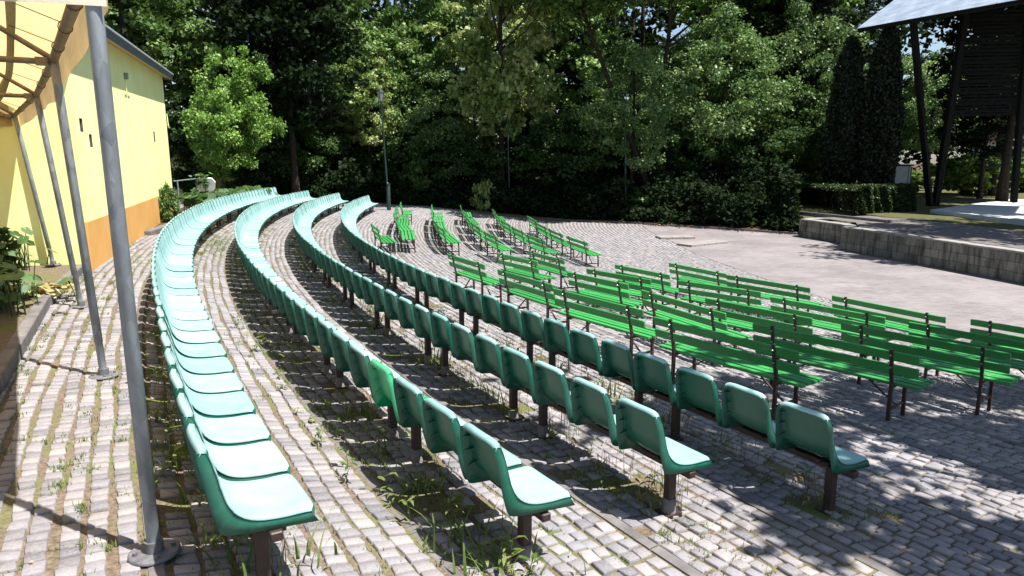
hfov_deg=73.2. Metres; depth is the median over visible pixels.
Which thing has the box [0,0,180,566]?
awning tent
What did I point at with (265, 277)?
plastic seat
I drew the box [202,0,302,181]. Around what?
pine tree
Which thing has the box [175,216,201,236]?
plastic seat
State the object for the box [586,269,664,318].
park bench
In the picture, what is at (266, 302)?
seat beam
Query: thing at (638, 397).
seat beam
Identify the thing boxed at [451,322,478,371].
plastic seat
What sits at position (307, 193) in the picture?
plastic seat
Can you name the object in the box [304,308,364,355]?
plastic seat
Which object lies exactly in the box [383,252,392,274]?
plastic seat
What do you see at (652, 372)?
plastic seat
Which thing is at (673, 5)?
leaning tree
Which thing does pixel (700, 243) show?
stone step
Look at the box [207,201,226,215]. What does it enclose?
plastic seat
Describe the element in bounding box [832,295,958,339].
park bench
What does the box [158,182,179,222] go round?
weedy bush
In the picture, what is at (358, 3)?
leaning tree
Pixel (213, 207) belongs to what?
plastic seat
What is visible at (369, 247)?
plastic seat
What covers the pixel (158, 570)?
kerb
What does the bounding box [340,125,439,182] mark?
understory tree
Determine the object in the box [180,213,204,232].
plastic seat
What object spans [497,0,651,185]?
leaning tree
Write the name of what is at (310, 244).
plastic seat
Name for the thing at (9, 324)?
soil bed
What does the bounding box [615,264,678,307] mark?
park bench
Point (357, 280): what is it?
plastic seat
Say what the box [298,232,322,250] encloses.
plastic seat
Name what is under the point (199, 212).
plastic seat
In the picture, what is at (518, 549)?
lance leaved weeds
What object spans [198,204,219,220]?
plastic seat
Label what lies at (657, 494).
dry lance weeds
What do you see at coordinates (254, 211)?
plastic seat
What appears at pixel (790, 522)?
kerb
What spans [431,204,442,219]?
park bench
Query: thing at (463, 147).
understory tree
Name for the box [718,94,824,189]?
understory tree
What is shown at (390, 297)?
plastic seat
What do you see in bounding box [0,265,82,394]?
kerb
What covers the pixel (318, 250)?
plastic seat
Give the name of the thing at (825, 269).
orchestra paving
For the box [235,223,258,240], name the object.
plastic seat
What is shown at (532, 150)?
understory tree
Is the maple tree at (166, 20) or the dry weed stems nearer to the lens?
the dry weed stems
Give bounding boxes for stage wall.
[798,217,869,243]
[840,226,1023,283]
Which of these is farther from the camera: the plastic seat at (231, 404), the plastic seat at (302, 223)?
the plastic seat at (302, 223)
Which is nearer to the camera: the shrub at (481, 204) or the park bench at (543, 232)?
the park bench at (543, 232)
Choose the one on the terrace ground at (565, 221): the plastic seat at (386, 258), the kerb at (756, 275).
the kerb at (756, 275)
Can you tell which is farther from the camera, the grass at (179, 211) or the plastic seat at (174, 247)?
the grass at (179, 211)
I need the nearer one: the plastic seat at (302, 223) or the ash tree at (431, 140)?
the plastic seat at (302, 223)
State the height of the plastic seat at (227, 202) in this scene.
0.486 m
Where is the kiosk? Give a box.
[893,164,913,195]
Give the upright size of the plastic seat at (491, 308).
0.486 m
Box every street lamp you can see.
[377,89,390,209]
[505,107,511,196]
[622,104,628,210]
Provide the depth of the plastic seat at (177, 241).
14.05 m
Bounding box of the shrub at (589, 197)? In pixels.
[570,187,595,202]
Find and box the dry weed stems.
[173,256,855,568]
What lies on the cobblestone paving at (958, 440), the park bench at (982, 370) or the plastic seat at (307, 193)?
the park bench at (982, 370)
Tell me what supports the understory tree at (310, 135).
on the woodland floor
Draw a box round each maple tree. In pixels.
[104,0,180,73]
[104,0,226,112]
[278,0,384,134]
[323,21,447,167]
[330,55,401,181]
[371,0,493,148]
[419,0,562,192]
[509,3,626,133]
[713,0,870,172]
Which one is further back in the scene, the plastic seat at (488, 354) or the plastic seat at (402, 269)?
the plastic seat at (402, 269)
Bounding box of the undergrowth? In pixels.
[273,144,805,233]
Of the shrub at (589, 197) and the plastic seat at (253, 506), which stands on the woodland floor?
the shrub at (589, 197)
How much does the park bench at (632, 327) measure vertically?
0.899 m
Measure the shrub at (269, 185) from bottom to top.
1.533 m
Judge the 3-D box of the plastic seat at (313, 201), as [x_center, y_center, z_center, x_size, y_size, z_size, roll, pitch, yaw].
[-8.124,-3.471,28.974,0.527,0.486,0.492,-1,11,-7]
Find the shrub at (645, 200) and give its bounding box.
[628,182,663,211]
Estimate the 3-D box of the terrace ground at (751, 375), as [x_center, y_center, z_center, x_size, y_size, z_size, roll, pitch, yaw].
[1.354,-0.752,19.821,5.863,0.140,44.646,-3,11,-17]
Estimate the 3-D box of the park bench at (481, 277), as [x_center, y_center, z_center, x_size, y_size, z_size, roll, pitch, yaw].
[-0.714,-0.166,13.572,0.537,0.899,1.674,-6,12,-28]
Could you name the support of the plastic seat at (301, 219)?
on the seat beam
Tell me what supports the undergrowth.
on the woodland floor
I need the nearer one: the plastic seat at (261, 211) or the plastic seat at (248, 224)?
the plastic seat at (248, 224)
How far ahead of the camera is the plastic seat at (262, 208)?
25.48 m
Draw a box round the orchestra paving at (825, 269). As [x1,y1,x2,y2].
[643,225,1023,340]
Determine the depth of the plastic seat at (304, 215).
24.91 m
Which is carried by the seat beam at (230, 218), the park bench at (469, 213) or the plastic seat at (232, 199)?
the plastic seat at (232, 199)
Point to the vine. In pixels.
(203, 178)
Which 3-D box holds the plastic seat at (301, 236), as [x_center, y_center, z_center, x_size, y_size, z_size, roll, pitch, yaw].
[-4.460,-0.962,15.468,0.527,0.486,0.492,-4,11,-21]
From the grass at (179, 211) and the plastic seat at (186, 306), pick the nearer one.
the plastic seat at (186, 306)
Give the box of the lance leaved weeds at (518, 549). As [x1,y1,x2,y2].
[138,234,813,575]
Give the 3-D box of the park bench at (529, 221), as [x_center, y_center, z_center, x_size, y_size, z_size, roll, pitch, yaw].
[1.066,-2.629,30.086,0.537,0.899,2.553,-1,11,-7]
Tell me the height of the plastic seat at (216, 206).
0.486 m
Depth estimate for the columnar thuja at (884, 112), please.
35.92 m
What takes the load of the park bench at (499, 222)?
on the terrace ground at (511, 215)
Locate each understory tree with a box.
[166,90,210,192]
[189,107,305,188]
[228,91,336,192]
[286,106,376,176]
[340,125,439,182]
[422,121,514,190]
[491,92,606,200]
[552,88,646,186]
[626,116,726,183]
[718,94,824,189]
[756,83,840,189]
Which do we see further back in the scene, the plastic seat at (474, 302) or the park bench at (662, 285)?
the park bench at (662, 285)
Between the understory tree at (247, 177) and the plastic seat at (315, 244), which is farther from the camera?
the understory tree at (247, 177)
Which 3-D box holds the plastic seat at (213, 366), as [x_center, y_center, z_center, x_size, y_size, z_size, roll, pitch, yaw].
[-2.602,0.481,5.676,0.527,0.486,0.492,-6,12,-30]
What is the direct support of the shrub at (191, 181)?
on the woodland floor
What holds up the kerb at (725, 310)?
on the terrace ground at (539, 218)
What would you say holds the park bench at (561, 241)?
on the terrace ground at (539, 218)
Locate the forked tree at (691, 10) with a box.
[651,0,770,162]
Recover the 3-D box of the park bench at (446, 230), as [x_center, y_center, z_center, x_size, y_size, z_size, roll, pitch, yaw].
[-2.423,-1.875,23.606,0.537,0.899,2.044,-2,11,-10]
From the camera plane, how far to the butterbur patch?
26.08 m
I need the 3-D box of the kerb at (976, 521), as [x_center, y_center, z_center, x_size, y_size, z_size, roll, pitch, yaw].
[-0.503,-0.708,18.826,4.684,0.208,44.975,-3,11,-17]
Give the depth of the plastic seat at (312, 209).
27.94 m
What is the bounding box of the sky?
[165,0,1006,163]
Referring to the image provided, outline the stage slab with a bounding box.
[930,199,1023,225]
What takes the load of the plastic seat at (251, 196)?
on the seat beam
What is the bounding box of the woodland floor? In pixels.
[341,173,796,231]
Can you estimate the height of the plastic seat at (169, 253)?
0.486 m
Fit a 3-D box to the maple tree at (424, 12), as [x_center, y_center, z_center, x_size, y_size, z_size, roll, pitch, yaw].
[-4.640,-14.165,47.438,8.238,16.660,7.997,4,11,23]
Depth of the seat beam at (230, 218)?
24.48 m
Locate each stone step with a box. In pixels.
[655,235,694,239]
[677,240,727,246]
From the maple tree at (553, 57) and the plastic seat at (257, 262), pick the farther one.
the maple tree at (553, 57)
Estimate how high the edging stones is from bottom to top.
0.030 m
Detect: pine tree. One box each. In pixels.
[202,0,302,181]
[248,32,324,113]
[266,4,349,120]
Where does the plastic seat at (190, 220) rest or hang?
on the seat beam
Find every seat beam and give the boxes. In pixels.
[200,228,209,240]
[209,221,219,233]
[218,214,229,226]
[229,210,239,220]
[252,527,286,575]
[255,284,268,305]
[268,302,292,332]
[291,326,334,375]
[313,262,326,283]
[326,274,349,302]
[333,367,402,440]
[347,292,382,328]
[360,253,372,271]
[372,262,392,286]
[382,312,434,364]
[393,276,421,305]
[410,426,550,566]
[424,292,465,325]
[438,347,525,421]
[473,316,538,365]
[525,388,694,518]
[539,342,655,404]
[653,391,858,515]
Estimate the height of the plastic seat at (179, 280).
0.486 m
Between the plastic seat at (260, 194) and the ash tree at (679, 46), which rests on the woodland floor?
the ash tree at (679, 46)
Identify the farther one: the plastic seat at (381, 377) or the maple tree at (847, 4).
the maple tree at (847, 4)
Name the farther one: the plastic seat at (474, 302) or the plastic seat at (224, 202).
the plastic seat at (224, 202)
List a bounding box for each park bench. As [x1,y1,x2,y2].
[371,224,396,253]
[393,210,408,232]
[393,214,412,243]
[395,206,408,226]
[397,220,415,252]
[399,202,411,223]
[430,208,443,222]
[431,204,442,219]
[431,213,446,238]
[432,218,451,246]
[436,224,460,254]
[447,254,501,302]
[460,205,471,224]
[462,210,478,232]
[465,216,482,241]
[470,222,494,251]
[483,231,513,261]
[492,209,505,228]
[495,214,510,236]
[497,253,556,292]
[497,269,569,329]
[500,220,521,245]
[511,226,535,253]
[525,234,559,263]
[527,216,547,239]
[528,251,577,290]
[534,221,556,246]
[548,229,573,256]
[553,288,656,358]
[566,236,601,266]
[567,272,642,318]
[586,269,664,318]
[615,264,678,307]
[641,290,751,365]
[654,317,822,419]
[669,263,741,300]
[678,280,770,331]
[705,298,816,365]
[726,275,821,311]
[752,323,933,420]
[770,297,892,360]
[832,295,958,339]
[841,322,1020,414]
[908,322,1023,378]
[970,319,1023,352]
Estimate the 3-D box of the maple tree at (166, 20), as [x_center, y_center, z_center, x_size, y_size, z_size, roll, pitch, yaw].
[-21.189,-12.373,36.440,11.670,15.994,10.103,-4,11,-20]
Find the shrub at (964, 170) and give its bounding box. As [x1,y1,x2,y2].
[930,153,1001,194]
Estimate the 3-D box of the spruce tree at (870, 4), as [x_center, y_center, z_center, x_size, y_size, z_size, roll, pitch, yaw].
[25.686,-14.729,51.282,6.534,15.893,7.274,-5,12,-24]
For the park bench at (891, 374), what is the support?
on the terrace ground at (751, 375)
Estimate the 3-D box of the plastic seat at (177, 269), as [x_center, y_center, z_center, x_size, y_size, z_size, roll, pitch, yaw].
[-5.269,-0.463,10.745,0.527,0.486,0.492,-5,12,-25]
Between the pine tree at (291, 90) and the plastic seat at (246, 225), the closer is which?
the plastic seat at (246, 225)
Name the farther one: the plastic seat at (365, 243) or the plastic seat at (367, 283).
the plastic seat at (365, 243)
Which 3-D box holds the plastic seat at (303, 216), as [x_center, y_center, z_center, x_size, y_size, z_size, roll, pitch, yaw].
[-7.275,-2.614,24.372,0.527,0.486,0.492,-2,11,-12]
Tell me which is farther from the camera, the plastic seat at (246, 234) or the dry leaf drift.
the dry leaf drift
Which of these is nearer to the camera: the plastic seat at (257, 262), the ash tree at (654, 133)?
the plastic seat at (257, 262)
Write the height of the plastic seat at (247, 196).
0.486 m
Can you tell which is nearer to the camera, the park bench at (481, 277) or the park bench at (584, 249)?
the park bench at (481, 277)
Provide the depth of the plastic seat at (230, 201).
25.48 m
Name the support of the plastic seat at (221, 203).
on the seat beam at (227, 221)
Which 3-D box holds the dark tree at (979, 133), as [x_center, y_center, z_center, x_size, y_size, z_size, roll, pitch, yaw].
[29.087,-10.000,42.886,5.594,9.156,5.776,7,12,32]
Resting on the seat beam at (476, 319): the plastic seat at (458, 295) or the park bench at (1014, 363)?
the plastic seat at (458, 295)
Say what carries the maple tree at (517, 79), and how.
on the woodland floor
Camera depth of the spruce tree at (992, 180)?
45.05 m
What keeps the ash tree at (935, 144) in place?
on the lawn at (950, 198)
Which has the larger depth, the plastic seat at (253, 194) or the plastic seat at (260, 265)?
the plastic seat at (253, 194)
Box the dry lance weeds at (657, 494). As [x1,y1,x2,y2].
[295,245,823,509]
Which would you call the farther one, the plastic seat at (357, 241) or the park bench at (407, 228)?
the park bench at (407, 228)
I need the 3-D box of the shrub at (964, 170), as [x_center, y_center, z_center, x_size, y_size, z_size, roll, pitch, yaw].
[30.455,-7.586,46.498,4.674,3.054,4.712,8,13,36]
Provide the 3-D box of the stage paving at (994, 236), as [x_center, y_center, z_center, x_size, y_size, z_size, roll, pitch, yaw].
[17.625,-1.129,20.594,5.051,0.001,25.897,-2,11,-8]
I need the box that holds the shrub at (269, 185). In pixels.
[250,181,271,187]
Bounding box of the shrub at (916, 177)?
[911,170,934,189]
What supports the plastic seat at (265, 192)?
on the seat beam
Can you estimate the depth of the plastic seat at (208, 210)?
21.42 m
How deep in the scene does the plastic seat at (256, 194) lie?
29.99 m
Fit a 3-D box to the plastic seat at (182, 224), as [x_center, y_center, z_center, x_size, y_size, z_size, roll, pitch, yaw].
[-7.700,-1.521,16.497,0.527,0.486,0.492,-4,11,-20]
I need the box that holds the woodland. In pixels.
[119,0,1022,188]
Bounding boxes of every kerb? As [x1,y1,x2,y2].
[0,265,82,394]
[137,209,245,575]
[144,206,248,235]
[226,206,463,575]
[286,205,704,575]
[334,205,903,575]
[347,202,796,234]
[387,206,1023,542]
[424,208,1023,483]
[453,211,1023,446]
[486,214,1023,416]
[518,216,1023,390]
[545,219,1023,371]
[642,225,969,341]
[799,211,906,222]
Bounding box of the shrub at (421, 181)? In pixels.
[395,151,436,192]
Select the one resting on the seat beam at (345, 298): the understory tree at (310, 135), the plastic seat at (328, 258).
the plastic seat at (328, 258)
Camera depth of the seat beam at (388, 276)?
14.30 m
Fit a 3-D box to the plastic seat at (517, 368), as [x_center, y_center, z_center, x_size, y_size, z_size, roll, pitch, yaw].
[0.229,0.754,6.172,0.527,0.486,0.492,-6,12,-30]
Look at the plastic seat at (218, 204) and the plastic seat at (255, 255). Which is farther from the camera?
the plastic seat at (218, 204)
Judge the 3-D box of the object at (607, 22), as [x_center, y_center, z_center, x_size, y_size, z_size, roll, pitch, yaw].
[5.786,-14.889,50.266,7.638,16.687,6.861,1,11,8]
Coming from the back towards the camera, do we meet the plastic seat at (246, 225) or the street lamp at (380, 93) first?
the street lamp at (380, 93)
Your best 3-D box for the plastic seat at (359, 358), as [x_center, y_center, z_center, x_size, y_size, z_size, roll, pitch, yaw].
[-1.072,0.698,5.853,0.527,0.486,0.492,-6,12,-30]
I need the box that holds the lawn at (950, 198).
[764,180,1023,230]
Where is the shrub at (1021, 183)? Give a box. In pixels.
[997,158,1023,191]
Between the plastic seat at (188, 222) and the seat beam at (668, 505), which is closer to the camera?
the seat beam at (668, 505)
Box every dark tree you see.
[199,0,369,193]
[713,0,878,113]
[926,4,1023,200]
[930,52,1023,198]
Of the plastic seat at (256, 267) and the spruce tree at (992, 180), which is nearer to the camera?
the plastic seat at (256, 267)
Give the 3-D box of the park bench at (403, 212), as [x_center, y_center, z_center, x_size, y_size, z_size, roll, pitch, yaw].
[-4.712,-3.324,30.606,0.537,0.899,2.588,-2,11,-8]
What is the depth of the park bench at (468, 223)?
26.06 m
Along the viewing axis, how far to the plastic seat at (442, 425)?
4.46 m
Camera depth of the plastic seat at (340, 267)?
11.28 m
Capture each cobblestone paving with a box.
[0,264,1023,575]
[102,203,817,296]
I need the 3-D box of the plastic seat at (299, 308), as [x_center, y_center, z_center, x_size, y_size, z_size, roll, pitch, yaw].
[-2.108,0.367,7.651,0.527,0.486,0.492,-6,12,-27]
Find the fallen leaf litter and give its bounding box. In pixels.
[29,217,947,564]
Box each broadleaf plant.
[0,227,56,270]
[0,260,78,315]
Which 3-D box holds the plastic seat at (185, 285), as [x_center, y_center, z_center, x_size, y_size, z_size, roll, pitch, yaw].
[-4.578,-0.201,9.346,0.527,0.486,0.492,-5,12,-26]
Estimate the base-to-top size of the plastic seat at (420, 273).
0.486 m
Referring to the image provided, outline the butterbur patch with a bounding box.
[177,185,278,210]
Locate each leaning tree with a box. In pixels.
[277,0,375,134]
[449,0,553,178]
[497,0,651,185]
[631,0,729,168]
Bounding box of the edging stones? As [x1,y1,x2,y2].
[834,249,1023,285]
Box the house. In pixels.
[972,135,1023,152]
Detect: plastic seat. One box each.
[150,267,201,302]
[151,256,196,288]
[151,261,198,295]
[151,272,204,310]
[151,279,208,320]
[152,247,193,277]
[152,252,195,282]
[152,287,213,331]
[153,243,193,272]
[154,296,220,343]
[155,239,192,266]
[155,306,226,358]
[156,318,234,374]
[157,237,192,262]
[158,234,193,258]
[159,332,243,393]
[160,231,193,256]
[162,228,194,251]
[163,348,255,417]
[164,226,194,248]
[166,223,195,246]
[167,369,270,445]
[168,222,197,244]
[170,219,198,241]
[172,218,200,238]
[174,393,290,480]
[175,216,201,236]
[177,214,202,234]
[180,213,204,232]
[182,211,206,230]
[183,424,318,535]
[185,210,208,228]
[188,209,210,226]
[190,207,212,224]
[193,206,214,223]
[195,205,216,221]
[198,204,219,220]
[201,203,221,218]
[204,202,223,217]
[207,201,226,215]
[209,200,227,214]
[212,199,230,213]
[215,198,233,212]
[218,197,235,210]
[221,196,238,210]
[224,196,240,209]
[227,195,243,208]
[230,194,246,207]
[233,194,248,206]
[234,224,258,242]
[234,227,258,244]
[234,229,259,247]
[234,231,260,250]
[234,233,261,253]
[235,219,258,236]
[235,221,258,238]
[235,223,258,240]
[235,236,263,256]
[236,193,251,205]
[236,238,265,260]
[237,218,258,234]
[237,241,267,264]
[238,216,258,232]
[238,244,270,269]
[239,192,254,204]
[239,215,259,231]
[240,214,260,229]
[240,247,273,272]
[241,212,261,227]
[242,192,256,203]
[242,250,277,277]
[243,211,262,225]
[245,191,259,202]
[245,210,263,224]
[245,254,281,282]
[246,209,264,223]
[248,191,260,201]
[248,208,265,222]
[249,206,266,220]
[249,259,286,288]
[251,190,263,200]
[251,206,268,219]
[252,263,292,294]
[253,205,269,218]
[254,190,266,199]
[255,204,271,217]
[257,189,269,198]
[257,203,273,215]
[257,268,299,300]
[259,202,274,214]
[260,189,268,197]
[261,201,277,213]
[262,273,306,307]
[263,188,272,197]
[263,200,278,212]
[265,200,280,211]
[267,199,282,210]
[268,278,315,314]
[270,198,284,209]
[272,197,286,208]
[274,197,288,208]
[275,285,325,323]
[277,196,290,207]
[279,196,292,206]
[282,195,295,205]
[284,194,297,204]
[284,292,336,333]
[289,193,302,203]
[292,193,304,202]
[292,218,311,232]
[293,214,310,227]
[293,215,310,229]
[293,300,349,344]
[294,192,306,202]
[294,211,311,225]
[295,228,318,245]
[296,209,312,223]
[297,192,309,201]
[297,208,313,221]
[298,207,313,219]
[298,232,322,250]
[300,191,311,199]
[300,206,314,219]
[300,234,324,253]
[301,205,315,218]
[302,237,310,258]
[303,203,318,215]
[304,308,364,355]
[305,239,310,257]
[306,190,315,198]
[307,202,320,213]
[308,201,322,212]
[308,241,314,262]
[310,200,323,211]
[311,245,319,268]
[312,200,325,211]
[314,199,327,210]
[315,248,323,271]
[316,318,381,368]
[320,197,332,207]
[320,251,328,275]
[322,196,334,206]
[325,254,334,280]
[328,195,339,204]
[330,330,399,383]
[331,258,340,284]
[337,262,347,288]
[344,267,356,296]
[347,343,422,402]
[350,231,354,247]
[352,272,366,303]
[353,234,358,251]
[356,236,360,252]
[359,238,364,255]
[361,277,375,308]
[363,240,369,258]
[367,243,374,262]
[368,359,428,424]
[372,246,380,267]
[372,282,388,317]
[377,249,385,270]
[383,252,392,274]
[384,289,401,326]
[390,255,400,280]
[393,376,465,449]
[397,259,408,284]
[397,296,417,336]
[405,263,418,290]
[413,304,435,346]
[415,267,428,295]
[422,398,522,479]
[426,272,447,302]
[430,312,454,357]
[437,276,453,307]
[451,282,468,314]
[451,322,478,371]
[460,423,574,516]
[465,288,484,322]
[474,333,505,386]
[481,294,502,330]
[500,301,523,340]
[501,346,570,403]
[521,309,546,350]
[532,360,573,422]
[544,318,601,361]
[570,328,603,375]
[570,377,617,445]
[601,339,635,390]
[615,398,712,474]
[634,351,676,406]
[676,366,722,426]
[721,382,775,448]
[775,401,869,473]
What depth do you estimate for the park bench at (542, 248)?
21.18 m
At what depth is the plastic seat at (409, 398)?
4.95 m
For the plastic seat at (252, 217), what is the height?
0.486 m
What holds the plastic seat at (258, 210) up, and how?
on the seat beam
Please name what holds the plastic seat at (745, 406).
on the seat beam at (830, 489)
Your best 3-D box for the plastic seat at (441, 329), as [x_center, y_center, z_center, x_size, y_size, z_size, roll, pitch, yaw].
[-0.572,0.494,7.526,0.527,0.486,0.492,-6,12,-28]
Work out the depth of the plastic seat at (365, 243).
15.38 m
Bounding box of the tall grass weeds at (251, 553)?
[147,257,835,575]
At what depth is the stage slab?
32.61 m
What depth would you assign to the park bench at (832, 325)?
11.23 m
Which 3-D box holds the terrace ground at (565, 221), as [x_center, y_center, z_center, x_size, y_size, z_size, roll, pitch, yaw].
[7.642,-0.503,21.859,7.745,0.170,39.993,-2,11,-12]
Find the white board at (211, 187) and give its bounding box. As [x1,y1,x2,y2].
[196,177,214,191]
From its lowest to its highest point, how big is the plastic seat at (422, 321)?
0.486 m
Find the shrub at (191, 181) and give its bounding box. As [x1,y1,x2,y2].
[182,173,197,192]
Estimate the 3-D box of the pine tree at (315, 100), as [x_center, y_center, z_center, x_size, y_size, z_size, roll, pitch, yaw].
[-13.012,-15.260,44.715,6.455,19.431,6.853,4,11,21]
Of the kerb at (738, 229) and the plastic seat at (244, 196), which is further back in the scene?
the kerb at (738, 229)
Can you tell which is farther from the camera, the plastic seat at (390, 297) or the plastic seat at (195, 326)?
the plastic seat at (390, 297)
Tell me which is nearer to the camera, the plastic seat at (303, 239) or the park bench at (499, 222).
the plastic seat at (303, 239)
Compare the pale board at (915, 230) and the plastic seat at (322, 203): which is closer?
the pale board at (915, 230)
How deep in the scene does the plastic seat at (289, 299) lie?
8.15 m
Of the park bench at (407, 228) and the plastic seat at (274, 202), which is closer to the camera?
the park bench at (407, 228)
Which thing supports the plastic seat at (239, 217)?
on the seat beam
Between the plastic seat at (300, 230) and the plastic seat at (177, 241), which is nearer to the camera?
the plastic seat at (177, 241)
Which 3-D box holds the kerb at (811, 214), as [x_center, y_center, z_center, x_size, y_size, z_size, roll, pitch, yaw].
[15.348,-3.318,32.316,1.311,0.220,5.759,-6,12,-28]
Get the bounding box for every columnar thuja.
[818,34,865,203]
[855,26,906,204]
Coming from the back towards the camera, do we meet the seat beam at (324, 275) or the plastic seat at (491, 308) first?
the seat beam at (324, 275)
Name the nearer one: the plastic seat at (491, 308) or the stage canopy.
the plastic seat at (491, 308)
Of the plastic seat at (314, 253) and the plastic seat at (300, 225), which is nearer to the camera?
the plastic seat at (314, 253)
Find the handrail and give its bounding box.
[174,178,199,209]
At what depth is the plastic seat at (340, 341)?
6.34 m
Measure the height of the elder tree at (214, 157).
8.719 m
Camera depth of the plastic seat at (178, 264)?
11.21 m
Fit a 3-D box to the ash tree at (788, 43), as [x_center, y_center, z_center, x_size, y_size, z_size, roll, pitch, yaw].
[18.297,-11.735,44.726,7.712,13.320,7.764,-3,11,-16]
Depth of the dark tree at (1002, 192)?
40.15 m
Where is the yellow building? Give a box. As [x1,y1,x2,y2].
[0,24,173,270]
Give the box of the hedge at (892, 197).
[795,181,919,214]
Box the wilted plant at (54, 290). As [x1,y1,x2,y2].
[7,280,115,297]
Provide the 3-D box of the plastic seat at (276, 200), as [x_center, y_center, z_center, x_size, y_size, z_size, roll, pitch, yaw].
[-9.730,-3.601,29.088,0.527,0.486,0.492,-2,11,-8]
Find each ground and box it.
[0,202,182,575]
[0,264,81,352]
[143,202,448,575]
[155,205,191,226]
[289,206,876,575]
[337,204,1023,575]
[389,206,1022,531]
[426,208,1023,475]
[455,210,1019,438]
[487,213,1020,411]
[520,216,1019,382]
[547,219,746,294]
[676,164,1020,298]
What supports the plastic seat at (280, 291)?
on the seat beam at (327, 366)
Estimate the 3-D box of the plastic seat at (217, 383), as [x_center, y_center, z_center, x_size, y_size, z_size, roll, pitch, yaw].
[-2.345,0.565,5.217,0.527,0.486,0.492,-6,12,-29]
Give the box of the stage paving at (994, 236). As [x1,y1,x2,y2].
[823,216,1023,248]
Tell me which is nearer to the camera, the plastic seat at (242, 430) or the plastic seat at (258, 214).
the plastic seat at (242, 430)
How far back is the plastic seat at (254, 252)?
14.74 m
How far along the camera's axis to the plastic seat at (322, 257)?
12.68 m
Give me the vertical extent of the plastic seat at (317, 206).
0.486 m
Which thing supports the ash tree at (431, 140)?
on the woodland floor
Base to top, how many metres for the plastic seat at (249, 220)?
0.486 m
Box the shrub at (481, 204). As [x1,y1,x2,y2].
[469,178,499,210]
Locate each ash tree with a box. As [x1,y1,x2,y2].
[392,64,496,167]
[566,37,694,185]
[596,34,747,173]
[663,1,795,177]
[747,0,869,151]
[900,50,993,159]
[901,50,943,153]
[935,44,1013,154]
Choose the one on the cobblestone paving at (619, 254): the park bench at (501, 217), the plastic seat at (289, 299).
the park bench at (501, 217)
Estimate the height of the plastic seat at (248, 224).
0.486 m
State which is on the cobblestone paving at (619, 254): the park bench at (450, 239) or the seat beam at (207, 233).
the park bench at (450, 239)
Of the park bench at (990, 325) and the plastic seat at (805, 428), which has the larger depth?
the park bench at (990, 325)
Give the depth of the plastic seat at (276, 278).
11.21 m
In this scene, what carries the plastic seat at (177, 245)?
on the seat beam
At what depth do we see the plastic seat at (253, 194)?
29.53 m
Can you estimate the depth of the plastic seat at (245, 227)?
19.52 m
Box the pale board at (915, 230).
[897,224,966,232]
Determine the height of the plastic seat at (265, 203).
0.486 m
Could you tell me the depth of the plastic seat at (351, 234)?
17.33 m
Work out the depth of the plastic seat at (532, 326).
8.19 m
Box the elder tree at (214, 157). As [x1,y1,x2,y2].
[179,42,287,188]
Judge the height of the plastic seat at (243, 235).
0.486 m
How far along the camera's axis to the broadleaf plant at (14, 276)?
8.61 m
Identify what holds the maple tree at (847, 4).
on the woodland floor
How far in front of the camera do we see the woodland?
57.77 m
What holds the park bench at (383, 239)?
on the cobblestone paving at (619, 254)
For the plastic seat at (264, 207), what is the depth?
26.02 m
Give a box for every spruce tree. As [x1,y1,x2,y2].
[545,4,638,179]
[786,0,845,181]
[850,0,903,153]
[949,33,1023,195]
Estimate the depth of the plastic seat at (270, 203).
27.52 m
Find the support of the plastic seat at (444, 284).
on the seat beam at (461, 311)
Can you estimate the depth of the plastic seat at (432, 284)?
11.02 m
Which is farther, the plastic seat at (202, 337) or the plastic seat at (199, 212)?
the plastic seat at (199, 212)
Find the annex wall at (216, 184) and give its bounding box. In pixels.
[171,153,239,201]
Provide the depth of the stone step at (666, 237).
31.70 m
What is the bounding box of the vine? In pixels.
[189,172,211,192]
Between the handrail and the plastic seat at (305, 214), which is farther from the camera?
the handrail
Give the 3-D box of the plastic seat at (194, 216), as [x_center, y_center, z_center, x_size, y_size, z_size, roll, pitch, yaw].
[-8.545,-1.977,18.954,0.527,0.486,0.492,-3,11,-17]
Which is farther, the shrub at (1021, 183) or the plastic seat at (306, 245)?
the shrub at (1021, 183)
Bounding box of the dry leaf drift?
[345,203,790,234]
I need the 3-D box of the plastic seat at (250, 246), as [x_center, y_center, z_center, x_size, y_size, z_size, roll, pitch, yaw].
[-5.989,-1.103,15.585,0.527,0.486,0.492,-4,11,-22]
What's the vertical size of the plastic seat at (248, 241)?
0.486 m
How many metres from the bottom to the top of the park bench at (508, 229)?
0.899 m
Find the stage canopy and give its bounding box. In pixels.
[857,0,1023,205]

